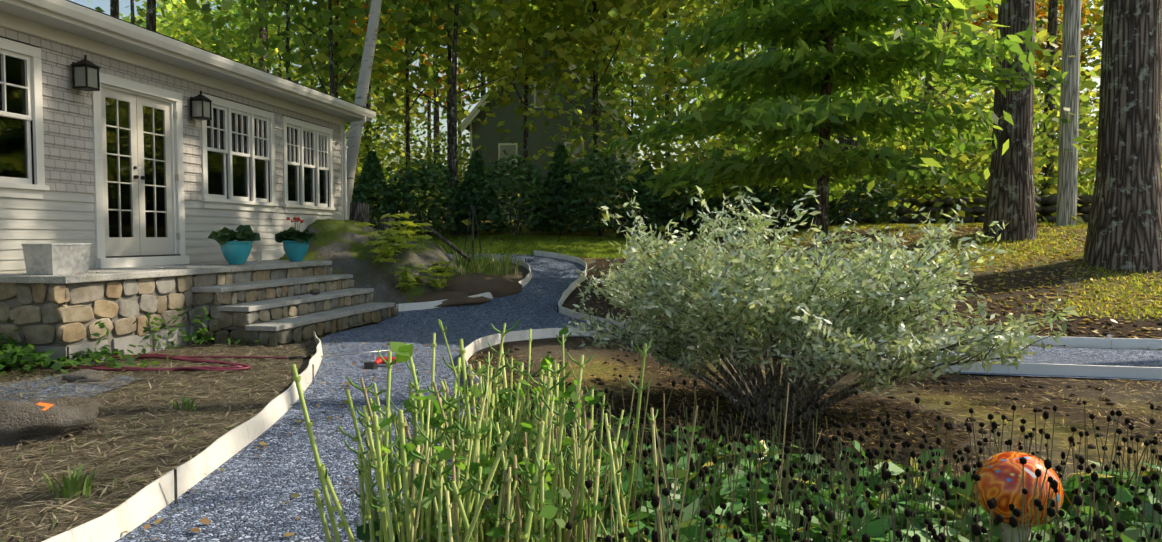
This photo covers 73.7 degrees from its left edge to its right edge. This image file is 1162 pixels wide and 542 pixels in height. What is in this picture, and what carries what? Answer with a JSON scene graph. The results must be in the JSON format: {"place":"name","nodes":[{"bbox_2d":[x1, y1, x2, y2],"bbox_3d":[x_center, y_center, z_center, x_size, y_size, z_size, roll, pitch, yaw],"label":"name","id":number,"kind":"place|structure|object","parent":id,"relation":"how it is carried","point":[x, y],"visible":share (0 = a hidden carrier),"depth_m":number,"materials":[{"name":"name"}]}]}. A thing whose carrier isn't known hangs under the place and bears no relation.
{"place":"outdoors","nodes":[
{"label":"outdoors","id":0,"kind":"place"},
{"bbox_2d":[110,0,117,17],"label":"tree","id":1,"kind":"object","parent":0,"point":[114,8],"visible":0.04,"depth_m":26.45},
{"bbox_2d":[130,0,134,23],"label":"tree","id":2,"kind":"object","parent":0,"point":[132,11],"visible":0.15,"depth_m":47.17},
{"bbox_2d":[146,0,155,31],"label":"tree","id":3,"kind":"object","parent":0,"point":[151,15],"visible":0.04,"depth_m":21.64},
{"bbox_2d":[0,26,341,272],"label":"house wall","id":4,"kind":"structure","parent":0,"point":[62,210],"depth_m":9.10,"materials":[{"name":"wood"}]},
{"bbox_2d":[70,55,100,90],"bbox_3d":[-5.706,-2.283,8.908,0.250,0.394,0.220,0,3,10],"label":"wall lantern","id":5,"kind":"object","parent":4,"relation":"attached to","point":[85,74],"depth_m":8.84,"materials":[{"name":"black metal"}]},
{"bbox_2d":[101,84,179,255],"bbox_3d":[-5.700,-1.244,9.976,0.157,2.080,1.312,0,3,10],"label":"french door","id":6,"kind":"structure","parent":4,"relation":"attached to","point":[140,177],"depth_m":9.97,"materials":[{"name":"paint"}]},
{"bbox_2d":[0,49,328,206],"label":"house windows","id":7,"kind":"structure","parent":4,"relation":"in","point":[15,119],"depth_m":11.67,"materials":[{"name":"glass"}]},
{"bbox_2d":[0,11,344,267],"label":"house trim","id":8,"kind":"structure","parent":4,"relation":"attached to","point":[37,188],"depth_m":10.58,"materials":[{"name":"wood"}]},
{"bbox_2d":[0,0,375,121],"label":"house eave","id":9,"kind":"object","parent":4,"relation":"attached to","point":[71,17],"visible":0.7,"depth_m":9.88,"materials":[{"name":"wood"}]},
{"bbox_2d":[190,91,211,119],"bbox_3d":[-5.346,-2.329,10.875,0.250,0.394,0.220,0,3,10],"label":"wall lantern","id":10,"kind":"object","parent":4,"relation":"attached to","point":[200,106],"depth_m":10.81,"materials":[{"name":"black metal"}]},
{"bbox_2d":[342,116,365,219],"bbox_3d":[-4.427,-1.535,15.198,0.497,2.995,0.080,0,3,10],"label":"downspout","id":11,"kind":"object","parent":4,"relation":"attached to","point":[344,146],"visible":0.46,"depth_m":15.19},
{"bbox_2d":[258,3,266,71],"bbox_3d":[-14.605,-12.314,33.429,6.942,20.950,7.254,2,3,40],"label":"tree","id":12,"kind":"object","parent":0,"point":[262,36],"visible":0.08,"depth_m":34.10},
{"bbox_2d":[248,0,327,72],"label":"tree","id":13,"kind":"object","parent":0,"point":[266,29],"depth_m":46.91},
{"bbox_2d":[115,253,584,541],"bbox_3d":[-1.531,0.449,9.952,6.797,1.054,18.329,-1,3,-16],"label":"gravel path","id":14,"kind":"structure","parent":0,"point":[280,469],"depth_m":5.30,"materials":[{"name":"gravel"}]},
{"bbox_2d":[122,339,495,540],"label":"fallen leaves","id":15,"kind":"object","parent":14,"relation":"on","point":[207,521],"visible":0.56,"depth_m":4.72,"materials":[{"name":"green plant"}]},
{"bbox_2d":[364,357,402,368],"bbox_3d":[-1.971,0.921,7.756,0.302,0.088,0.265,0,3,10],"label":"toy","id":16,"kind":"object","parent":14,"relation":"on","point":[371,364],"visible":0.58,"depth_m":7.71,"materials":[{"name":"red plastic"}]},
{"bbox_2d":[354,212,458,289],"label":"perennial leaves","id":17,"kind":"object","parent":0,"point":[437,283],"visible":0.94,"depth_m":13.21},
{"bbox_2d":[356,327,627,541],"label":"plant leaves","id":18,"kind":"object","parent":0,"point":[403,352],"visible":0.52,"depth_m":2.64,"materials":[{"name":"plant"}]},
{"bbox_2d":[0,197,1161,541],"bbox_3d":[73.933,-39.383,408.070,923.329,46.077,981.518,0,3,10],"label":"ground","id":19,"kind":"structure","parent":0,"point":[1110,387],"depth_m":6.93,"materials":[{"name":"soil"}]},
{"bbox_2d":[0,369,113,445],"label":"lawn rocks","id":20,"kind":"object","parent":19,"relation":"on","point":[30,420],"visible":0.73,"depth_m":4.97,"materials":[{"name":"stone"}]},
{"bbox_2d":[36,402,53,410],"bbox_3d":[-3.464,0.870,4.978,0.102,0.035,0.092,0,3,-1],"label":"leaf","id":21,"kind":"object","parent":20,"relation":"on","point":[47,405],"visible":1,"depth_m":5.00,"materials":[{"name":"orange"}]},
{"bbox_2d":[0,374,142,400],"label":"gravel patch","id":22,"kind":"object","parent":19,"relation":"on","point":[49,387],"visible":0.56,"depth_m":6.44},
{"bbox_2d":[0,306,259,376],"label":"ground plants","id":23,"kind":"object","parent":19,"relation":"on","point":[10,351],"visible":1,"depth_m":7.39,"materials":[{"name":"green plant"}]},
{"bbox_2d":[88,0,241,48],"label":"tree","id":24,"kind":"object","parent":19,"relation":"on","point":[170,18],"depth_m":67.09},
{"bbox_2d":[136,0,214,44],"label":"tree","id":25,"kind":"object","parent":19,"relation":"on","point":[179,1],"visible":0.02,"depth_m":79.52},
{"bbox_2d":[42,331,322,541],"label":"edging","id":26,"kind":"object","parent":19,"relation":"on","point":[144,504],"visible":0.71,"depth_m":4.12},
{"bbox_2d":[0,266,387,368],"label":"mortar","id":27,"kind":"object","parent":19,"relation":"on","point":[122,342],"visible":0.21,"depth_m":8.19,"materials":[{"name":"concrete"}]},
{"bbox_2d":[0,260,394,330],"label":"granite slabs","id":28,"kind":"structure","parent":27,"relation":"on","point":[120,273],"depth_m":9.64,"materials":[{"name":"stone"}]},
{"bbox_2d":[21,243,91,274],"bbox_3d":[-5.278,-0.124,7.813,0.355,0.310,0.493,0,3,10],"label":"planter box","id":29,"kind":"object","parent":28,"relation":"on","point":[55,259],"visible":1,"depth_m":7.62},
{"bbox_2d":[220,230,252,264],"bbox_3d":[-4.681,-0.322,10.515,0.420,0.470,0.420,0,3,10],"label":"pot","id":30,"kind":"object","parent":28,"relation":"on","point":[236,252],"depth_m":10.39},
{"bbox_2d":[208,225,260,244],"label":"potted plant leaves","id":31,"kind":"object","parent":30,"relation":"in","point":[225,234],"visible":0.98,"depth_m":10.37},
{"bbox_2d":[90,260,385,322],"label":"fallen leaves","id":32,"kind":"object","parent":28,"relation":"on","point":[235,284],"visible":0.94,"depth_m":10.12,"materials":[{"name":"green plant"}]},
{"bbox_2d":[282,221,308,260],"bbox_3d":[-4.411,-0.484,11.985,0.420,0.666,0.420,0,3,10],"label":"pot","id":33,"kind":"object","parent":28,"relation":"on","point":[295,250],"depth_m":11.86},
{"bbox_2d":[275,217,317,243],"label":"potted plant leaves","id":34,"kind":"object","parent":33,"relation":"in","point":[297,236],"visible":0.98,"depth_m":11.85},
{"bbox_2d":[310,289,319,294],"bbox_3d":[-3.736,0.293,10.877,0.147,0.092,0.119,0,3,10],"label":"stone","id":35,"kind":"object","parent":28,"relation":"on","point":[314,291],"visible":0.98,"depth_m":10.84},
{"bbox_2d":[0,259,397,346],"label":"landing stones","id":36,"kind":"object","parent":27,"relation":"on","point":[75,317],"visible":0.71,"depth_m":8.83,"materials":[{"name":"stone"}]},
{"bbox_2d":[4,350,392,371],"bbox_3d":[-5.137,0.896,7.588,6.599,0.097,1.141,0,3,-7],"label":"garden hose","id":37,"kind":"object","parent":19,"relation":"on","point":[237,366],"visible":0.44,"depth_m":7.58,"materials":[{"name":"red"}]},
{"bbox_2d":[119,0,313,69],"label":"tree","id":38,"kind":"object","parent":19,"relation":"on","point":[188,23],"depth_m":65.10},
{"bbox_2d":[157,11,301,70],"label":"tree","id":39,"kind":"object","parent":19,"relation":"on","point":[244,42],"depth_m":82.79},
{"bbox_2d":[177,0,292,74],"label":"tree","id":40,"kind":"object","parent":19,"relation":"on","point":[215,37],"depth_m":67.16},
{"bbox_2d":[210,0,291,77],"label":"tree","id":41,"kind":"object","parent":19,"relation":"on","point":[237,22],"depth_m":88.76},
{"bbox_2d":[42,213,523,499],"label":"grass","id":42,"kind":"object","parent":19,"relation":"on","point":[72,484],"visible":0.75,"depth_m":13.29,"materials":[{"name":"plant"}]},
{"bbox_2d":[137,0,431,120],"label":"tree","id":43,"kind":"object","parent":19,"relation":"on","point":[207,18],"depth_m":24.93,"materials":[{"name":"plant"}]},
{"bbox_2d":[242,0,376,102],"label":"tree","id":44,"kind":"object","parent":19,"relation":"on","point":[303,28],"depth_m":58.99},
{"bbox_2d":[160,0,505,96],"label":"tree","id":45,"kind":"object","parent":19,"relation":"on","point":[279,43],"depth_m":21.48,"materials":[{"name":"plant"}]},
{"bbox_2d":[239,0,427,157],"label":"tree","id":46,"kind":"object","parent":19,"relation":"on","point":[382,139],"depth_m":72.63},
{"bbox_2d":[281,0,404,148],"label":"tree","id":47,"kind":"object","parent":19,"relation":"on","point":[340,63],"depth_m":68.48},
{"bbox_2d":[281,65,415,133],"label":"tree","id":48,"kind":"object","parent":19,"relation":"on","point":[353,89],"visible":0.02,"depth_m":88.25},
{"bbox_2d":[346,0,381,219],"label":"leaning birch","id":49,"kind":"object","parent":19,"relation":"on","point":[354,135],"visible":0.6,"depth_m":16.88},
{"bbox_2d":[364,0,371,221],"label":"tree","id":50,"kind":"object","parent":19,"relation":"on","point":[368,105],"visible":0.12,"depth_m":31.69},
{"bbox_2d":[277,219,470,306],"bbox_3d":[-4.228,-0.142,14.562,4.600,1.815,5.200,0,3,10],"label":"outcrop rock","id":51,"kind":"object","parent":19,"relation":"on","point":[339,244],"visible":0.4,"depth_m":13.30,"materials":[{"name":"stone"}]},
{"bbox_2d":[174,258,579,503],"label":"edging stakes","id":52,"kind":"object","parent":19,"relation":"on","point":[175,486],"visible":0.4,"depth_m":3.92,"materials":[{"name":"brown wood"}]},
{"bbox_2d":[326,15,439,163],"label":"tree","id":53,"kind":"object","parent":19,"relation":"on","point":[402,124],"depth_m":86.81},
{"bbox_2d":[312,0,498,111],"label":"tree","id":54,"kind":"object","parent":19,"relation":"on","point":[391,28],"depth_m":27.28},
{"bbox_2d":[349,203,482,261],"bbox_3d":[-3.154,-0.776,15.941,2.970,1.260,2.091,-1,3,-27],"label":"stump and branch","id":55,"kind":"object","parent":19,"relation":"on","point":[359,212],"visible":0.69,"depth_m":15.88,"materials":[{"name":"brown wood"}]},
{"bbox_2d":[347,0,486,99],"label":"tree","id":56,"kind":"object","parent":19,"relation":"on","point":[419,57],"depth_m":51.10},
{"bbox_2d":[365,0,499,235],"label":"tree","id":57,"kind":"object","parent":19,"relation":"on","point":[420,10],"depth_m":21.50,"materials":[{"name":"plant"}]},
{"bbox_2d":[345,2,519,216],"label":"tree","id":58,"kind":"object","parent":19,"relation":"on","point":[416,112],"depth_m":60.52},
{"bbox_2d":[366,0,510,221],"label":"tree","id":59,"kind":"object","parent":19,"relation":"on","point":[431,68],"depth_m":29.04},
{"bbox_2d":[381,14,510,182],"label":"tree","id":60,"kind":"object","parent":19,"relation":"on","point":[472,102],"depth_m":63.97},
{"bbox_2d":[286,0,616,222],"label":"tree","id":61,"kind":"object","parent":19,"relation":"on","point":[483,55],"depth_m":24.85,"materials":[{"name":"plant"}]},
{"bbox_2d":[391,0,533,217],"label":"tree","id":62,"kind":"object","parent":19,"relation":"on","point":[436,120],"depth_m":50.77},
{"bbox_2d":[396,254,531,311],"bbox_3d":[-2.052,0.146,15.101,2.179,0.860,5.053,0,3,-3],"label":"bed edging","id":63,"kind":"object","parent":19,"relation":"on","point":[432,304],"visible":0.44,"depth_m":13.37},
{"bbox_2d":[413,273,521,306],"bbox_3d":[-2.144,0.367,13.758,1.566,0.629,2.506,3,4,49],"label":"garden bed","id":64,"kind":"object","parent":19,"relation":"on","point":[458,291],"visible":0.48,"depth_m":13.57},
{"bbox_2d":[291,319,674,541],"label":"plant stems","id":65,"kind":"object","parent":19,"relation":"on","point":[545,436],"visible":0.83,"depth_m":2.67,"materials":[{"name":"plant"}]},
{"bbox_2d":[473,4,536,63],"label":"tree","id":66,"kind":"object","parent":19,"relation":"on","point":[535,8],"depth_m":70.18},
{"bbox_2d":[461,3,554,81],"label":"tree","id":67,"kind":"object","parent":19,"relation":"on","point":[490,49],"depth_m":74.81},
{"bbox_2d":[382,0,645,223],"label":"tree","id":68,"kind":"object","parent":19,"relation":"on","point":[543,14],"depth_m":24.71,"materials":[{"name":"plant"}]},
{"bbox_2d":[478,0,673,122],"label":"tree","id":69,"kind":"object","parent":19,"relation":"on","point":[622,67],"depth_m":50.03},
{"bbox_2d":[457,0,695,146],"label":"tree","id":70,"kind":"object","parent":19,"relation":"on","point":[518,62],"depth_m":24.82,"materials":[{"name":"plant"}]},
{"bbox_2d":[461,32,692,221],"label":"house","id":71,"kind":"structure","parent":19,"relation":"on","point":[492,141],"depth_m":38.78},
{"bbox_2d":[0,223,1161,541],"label":"ground litter leaves","id":72,"kind":"object","parent":19,"relation":"on","point":[132,453],"visible":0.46,"depth_m":6.21,"materials":[{"name":"brown plant"}]},
{"bbox_2d":[553,9,638,95],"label":"tree","id":73,"kind":"object","parent":19,"relation":"on","point":[603,89],"depth_m":57.73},
{"bbox_2d":[536,7,694,125],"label":"tree","id":74,"kind":"object","parent":19,"relation":"on","point":[648,86],"depth_m":67.41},
{"bbox_2d":[547,0,690,219],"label":"tree","id":75,"kind":"object","parent":19,"relation":"on","point":[625,9],"depth_m":23.38,"materials":[{"name":"plant"}]},
{"bbox_2d":[349,143,903,238],"bbox_3d":[-1.284,-2.549,21.796,19.766,3.879,5.259,0,3,-2],"label":"evergreen row","id":76,"kind":"object","parent":19,"relation":"on","point":[551,213],"depth_m":20.99,"materials":[{"name":"plant"}]},
{"bbox_2d":[95,0,1161,242],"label":"wood understorey leaves","id":77,"kind":"object","parent":19,"relation":"on","point":[1085,146],"visible":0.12,"depth_m":23.40,"materials":[{"name":"green plant"}]},
{"bbox_2d":[464,328,846,492],"bbox_3d":[0.263,1.102,5.702,4.287,0.259,10.094,0,3,10],"label":"edging","id":78,"kind":"object","parent":19,"relation":"on","point":[473,347],"visible":0.17,"depth_m":10.21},
{"bbox_2d":[584,0,766,125],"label":"tree","id":79,"kind":"object","parent":19,"relation":"on","point":[638,85],"depth_m":62.79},
{"bbox_2d":[534,250,819,337],"bbox_3d":[0.351,0.274,13.748,2.486,1.136,8.912,-1,3,-28],"label":"edging","id":80,"kind":"object","parent":19,"relation":"on","point":[565,295],"visible":0.38,"depth_m":14.02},
{"bbox_2d":[630,0,730,167],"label":"tree","id":81,"kind":"object","parent":19,"relation":"on","point":[663,113],"depth_m":75.91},
{"bbox_2d":[576,375,788,541],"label":"stems","id":82,"kind":"object","parent":19,"relation":"on","point":[688,463],"visible":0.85,"depth_m":2.90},
{"bbox_2d":[614,0,782,170],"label":"tree","id":83,"kind":"object","parent":19,"relation":"on","point":[700,60],"depth_m":24.86,"materials":[{"name":"plant"}]},
{"bbox_2d":[668,0,758,155],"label":"tree","id":84,"kind":"object","parent":19,"relation":"on","point":[703,2],"depth_m":30.89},
{"bbox_2d":[685,1,759,146],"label":"tree","id":85,"kind":"object","parent":19,"relation":"on","point":[715,61],"depth_m":72.79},
{"bbox_2d":[684,1,793,147],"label":"tree","id":86,"kind":"object","parent":19,"relation":"on","point":[723,80],"visible":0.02,"depth_m":75.99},
{"bbox_2d":[674,202,815,229],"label":"stone wall","id":87,"kind":"structure","parent":19,"relation":"on","point":[779,226],"depth_m":23.20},
{"bbox_2d":[669,1,833,56],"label":"tree","id":88,"kind":"object","parent":19,"relation":"on","point":[750,53],"depth_m":34.49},
{"bbox_2d":[405,221,1161,320],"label":"lawn blades","id":89,"kind":"object","parent":19,"relation":"on","point":[577,246],"visible":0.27,"depth_m":18.15,"materials":[{"name":"green plant"}]},
{"bbox_2d":[601,390,968,456],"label":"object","id":90,"kind":"object","parent":19,"relation":"on","point":[867,416],"visible":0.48,"depth_m":6.14,"materials":[{"name":"plant"}]},
{"bbox_2d":[744,18,834,95],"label":"tree","id":91,"kind":"object","parent":19,"relation":"on","point":[746,52],"depth_m":67.52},
{"bbox_2d":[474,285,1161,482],"bbox_3d":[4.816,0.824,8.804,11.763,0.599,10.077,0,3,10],"label":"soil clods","id":92,"kind":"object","parent":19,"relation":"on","point":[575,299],"visible":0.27,"depth_m":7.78,"materials":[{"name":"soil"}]},
{"bbox_2d":[565,186,1079,425],"bbox_3d":[1.562,0.287,6.329,3.436,1.994,3.721,0,3,10],"label":"silver shrub","id":93,"kind":"object","parent":19,"relation":"on","point":[757,326],"depth_m":5.47,"materials":[{"name":"plant"}]},
{"bbox_2d":[592,0,1068,273],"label":"dogwood tree","id":94,"kind":"object","parent":19,"relation":"on","point":[794,78],"depth_m":13.04,"materials":[{"name":"plant"}]},
{"bbox_2d":[766,11,898,220],"bbox_3d":[6.882,-14.219,25.617,16.411,26.004,12.963,-2,3,-34],"label":"tree","id":95,"kind":"object","parent":19,"relation":"on","point":[775,49],"depth_m":26.10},
{"bbox_2d":[835,51,859,223],"bbox_3d":[7.920,-13.005,23.205,11.137,23.780,4.764,-1,3,-17],"label":"tree","id":96,"kind":"object","parent":19,"relation":"on","point":[853,142],"visible":0.06,"depth_m":22.57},
{"bbox_2d":[560,313,1161,380],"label":"gravel path branch","id":97,"kind":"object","parent":19,"relation":"on","point":[1105,357],"visible":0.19,"depth_m":9.31,"materials":[{"name":"gravel"}]},
{"bbox_2d":[537,313,605,336],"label":"gravel path","id":98,"kind":"structure","parent":97,"relation":"on","point":[558,320],"depth_m":11.79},
{"bbox_2d":[568,378,1161,541],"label":"rudbeckia","id":99,"kind":"object","parent":19,"relation":"on","point":[875,532],"depth_m":3.37,"materials":[{"name":"plant"}]},
{"bbox_2d":[894,0,926,195],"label":"tree","id":100,"kind":"object","parent":19,"relation":"on","point":[917,23],"depth_m":31.16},
{"bbox_2d":[874,8,991,163],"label":"tree","id":101,"kind":"object","parent":19,"relation":"on","point":[924,23],"depth_m":60.41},
{"bbox_2d":[920,0,945,216],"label":"pine","id":102,"kind":"object","parent":19,"relation":"on","point":[928,87],"visible":0.15,"depth_m":24.85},
{"bbox_2d":[831,193,1092,223],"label":"stone wall","id":103,"kind":"structure","parent":19,"relation":"on","point":[1046,209],"depth_m":21.60,"materials":[{"name":"stone"}]},
{"bbox_2d":[898,6,1039,99],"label":"tree","id":104,"kind":"object","parent":19,"relation":"on","point":[986,29],"depth_m":68.58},
{"bbox_2d":[877,0,1090,105],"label":"tree","id":105,"kind":"object","parent":19,"relation":"on","point":[992,9],"depth_m":34.05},
{"bbox_2d":[847,358,1161,380],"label":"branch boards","id":106,"kind":"object","parent":19,"relation":"on","point":[1092,370],"visible":0.35,"depth_m":8.00,"materials":[{"name":"wood"}]},
{"bbox_2d":[982,0,1037,241],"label":"pine","id":107,"kind":"object","parent":19,"relation":"on","point":[1011,192],"visible":0.75,"depth_m":15.86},
{"bbox_2d":[922,0,1102,87],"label":"tree","id":108,"kind":"object","parent":19,"relation":"on","point":[1092,19],"depth_m":53.70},
{"bbox_2d":[973,451,1063,541],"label":"glass ball","id":109,"kind":"object","parent":19,"relation":"on","point":[1000,474],"visible":0.75,"depth_m":2.95,"materials":[{"name":"glass"}]},
{"bbox_2d":[957,0,1100,125],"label":"tree","id":110,"kind":"object","parent":19,"relation":"on","point":[1083,56],"depth_m":57.73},
{"bbox_2d":[902,334,1161,349],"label":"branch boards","id":111,"kind":"object","parent":19,"relation":"on","point":[1116,343],"visible":0.29,"depth_m":9.83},
{"bbox_2d":[1039,0,1057,218],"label":"tree","id":112,"kind":"object","parent":19,"relation":"on","point":[1052,19],"visible":0.31,"depth_m":24.37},
{"bbox_2d":[996,0,1103,101],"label":"tree","id":113,"kind":"object","parent":19,"relation":"on","point":[1095,43],"depth_m":55.93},
{"bbox_2d":[1056,0,1080,226],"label":"trunk","id":114,"kind":"object","parent":19,"relation":"on","point":[1067,182],"depth_m":18.83,"materials":[{"name":"wood"}]},
{"bbox_2d":[1036,1,1101,129],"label":"tree","id":115,"kind":"object","parent":19,"relation":"on","point":[1084,4],"depth_m":74.57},
{"bbox_2d":[1055,0,1103,106],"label":"tree","id":116,"kind":"object","parent":19,"relation":"on","point":[1097,95],"depth_m":68.56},
{"bbox_2d":[1082,4,1103,90],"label":"tree","id":117,"kind":"object","parent":19,"relation":"on","point":[1096,76],"visible":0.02,"depth_m":78.82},
{"bbox_2d":[1096,0,1103,26],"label":"tree","id":118,"kind":"object","parent":19,"relation":"on","point":[1100,3],"depth_m":46.60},
{"bbox_2d":[1083,0,1161,272],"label":"pine","id":119,"kind":"object","parent":19,"relation":"on","point":[1124,231],"visible":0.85,"depth_m":13.36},
{"bbox_2d":[69,0,1102,211],"label":"sky","id":120,"kind":"structure","parent":0,"point":[104,5],"materials":[{"name":"white"}]},
{"bbox_2d":[565,374,1161,541],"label":"dried seed-head flowers","id":121,"kind":"object","parent":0,"point":[1099,521],"visible":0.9,"depth_m":3.02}
]}

